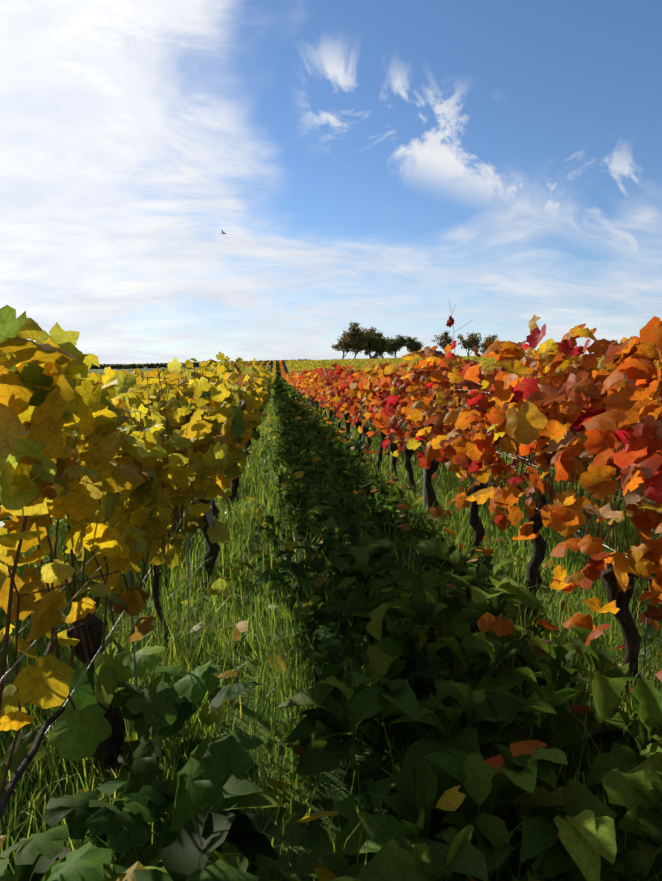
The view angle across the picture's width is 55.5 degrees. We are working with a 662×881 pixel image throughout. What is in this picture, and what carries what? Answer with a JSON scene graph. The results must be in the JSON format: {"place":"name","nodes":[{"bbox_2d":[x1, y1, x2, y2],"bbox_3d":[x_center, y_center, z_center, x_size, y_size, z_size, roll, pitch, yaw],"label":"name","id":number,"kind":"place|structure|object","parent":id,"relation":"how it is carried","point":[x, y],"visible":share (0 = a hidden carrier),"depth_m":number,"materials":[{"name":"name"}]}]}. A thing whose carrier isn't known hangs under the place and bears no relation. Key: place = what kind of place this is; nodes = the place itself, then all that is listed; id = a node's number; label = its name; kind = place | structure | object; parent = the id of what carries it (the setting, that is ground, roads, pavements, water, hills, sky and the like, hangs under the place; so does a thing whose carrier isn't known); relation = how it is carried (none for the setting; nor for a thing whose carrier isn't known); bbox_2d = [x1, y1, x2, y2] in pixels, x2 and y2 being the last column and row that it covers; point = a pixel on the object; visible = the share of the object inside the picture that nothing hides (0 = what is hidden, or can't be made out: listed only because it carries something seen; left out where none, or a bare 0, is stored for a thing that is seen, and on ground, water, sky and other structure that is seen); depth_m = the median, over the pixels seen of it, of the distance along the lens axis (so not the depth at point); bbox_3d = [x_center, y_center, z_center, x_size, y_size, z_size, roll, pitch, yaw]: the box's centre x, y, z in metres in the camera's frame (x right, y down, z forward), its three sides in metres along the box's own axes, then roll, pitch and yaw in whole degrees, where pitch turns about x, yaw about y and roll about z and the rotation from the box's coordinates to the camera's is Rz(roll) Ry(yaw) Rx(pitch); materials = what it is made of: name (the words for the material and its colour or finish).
{"place":"outdoors","nodes":[
{"label":"outdoors","id":0,"kind":"place"},
{"bbox_2d":[0,360,661,880],"bbox_3d":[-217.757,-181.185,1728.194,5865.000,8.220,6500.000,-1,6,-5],"label":"ground","id":1,"kind":"structure","parent":0,"point":[306,838],"depth_m":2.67,"materials":[{"name":"green plant"}]},
{"bbox_2d":[0,362,661,880],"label":"cover crop plants","id":2,"kind":"object","parent":1,"relation":"on","point":[570,828],"visible":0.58,"depth_m":2.16,"materials":[{"name":"green plant"}]},
{"bbox_2d":[0,340,661,818],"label":"grapevine trunks","id":3,"kind":"object","parent":1,"relation":"on","point":[88,630],"visible":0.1,"depth_m":2.81,"materials":[{"name":"brown wood"}]},
{"bbox_2d":[0,305,276,772],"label":"vine leaves","id":4,"kind":"object","parent":3,"relation":"attached to","point":[45,396],"visible":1,"depth_m":1.57,"materials":[{"name":"yellow plant"}]},
{"bbox_2d":[279,314,661,681],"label":"vine row leaves","id":5,"kind":"object","parent":3,"relation":"attached to","point":[525,420],"visible":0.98,"depth_m":2.96,"materials":[{"name":"orange plant"}]},
{"bbox_2d":[0,398,661,880],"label":"fallen leaves","id":6,"kind":"object","parent":1,"relation":"on","point":[452,798],"visible":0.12,"depth_m":3.21,"materials":[{"name":"orange plant"}]},
{"bbox_2d":[0,364,661,738],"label":"trellis wires","id":7,"kind":"object","parent":1,"relation":"on","point":[209,515],"depth_m":2.83,"materials":[{"name":"metal"}]},
{"bbox_2d":[331,320,360,358],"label":"tree","id":8,"kind":"object","parent":1,"relation":"on","point":[346,344],"visible":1,"depth_m":273.06,"materials":[{"name":"green plant"}]},
{"bbox_2d":[90,355,607,373],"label":"distant vineyard","id":9,"kind":"object","parent":1,"relation":"on","point":[298,365],"visible":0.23,"depth_m":215.34,"materials":[{"name":"plant"}]},
{"bbox_2d":[351,327,372,358],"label":"tree","id":10,"kind":"object","parent":1,"relation":"on","point":[359,348],"visible":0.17,"depth_m":276.95,"materials":[{"name":"green plant"}]},
{"bbox_2d":[353,327,381,357],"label":"tree","id":11,"kind":"object","parent":1,"relation":"on","point":[365,343],"visible":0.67,"depth_m":273.78,"materials":[{"name":"green plant"}]},
{"bbox_2d":[76,353,661,450],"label":"vineyard","id":12,"kind":"object","parent":1,"relation":"on","point":[93,378],"visible":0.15,"depth_m":10.39,"materials":[{"name":"yellow plant"}]},
{"bbox_2d":[360,330,393,357],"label":"tree","id":13,"kind":"object","parent":1,"relation":"on","point":[382,343],"visible":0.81,"depth_m":272.16,"materials":[{"name":"green plant"}]},
{"bbox_2d":[384,335,406,357],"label":"tree","id":14,"kind":"object","parent":1,"relation":"on","point":[397,343],"visible":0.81,"depth_m":279.74,"materials":[{"name":"green plant"}]},
{"bbox_2d":[405,336,424,352],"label":"tree","id":15,"kind":"object","parent":1,"relation":"on","point":[413,344],"visible":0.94,"depth_m":277.18,"materials":[{"name":"green plant"}]},
{"bbox_2d":[419,350,442,356],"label":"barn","id":16,"kind":"structure","parent":1,"relation":"on","point":[439,352],"depth_m":284.72,"materials":[{"name":"grey wood"}]},
{"bbox_2d":[431,331,452,351],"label":"tree","id":17,"kind":"object","parent":1,"relation":"on","point":[446,338],"visible":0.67,"depth_m":283.60,"materials":[{"name":"green plant"}]},
{"bbox_2d":[457,333,482,354],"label":"tree","id":18,"kind":"object","parent":1,"relation":"on","point":[472,341],"visible":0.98,"depth_m":281.38,"materials":[{"name":"green plant"}]},
{"bbox_2d":[479,340,493,352],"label":"tree","id":19,"kind":"object","parent":1,"relation":"on","point":[484,347],"visible":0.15,"depth_m":286.74,"materials":[{"name":"green plant"}]},
{"bbox_2d":[483,334,497,341],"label":"tree","id":20,"kind":"object","parent":1,"relation":"on","point":[493,338],"visible":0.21,"depth_m":303.59,"materials":[{"name":"green plant"}]},
{"bbox_2d":[0,0,661,368],"label":"sky","id":21,"kind":"structure","parent":0,"point":[384,165],"materials":[{"name":"blue"}]},
{"bbox_2d":[444,303,470,405],"bbox_3d":[1.146,-0.666,5.674,0.261,1.221,0.143,2,6,19],"label":"vine shoot","id":22,"kind":"object","parent":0,"point":[450,321],"visible":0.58,"depth_m":5.66,"materials":[{"name":"brown plant"}]}
]}

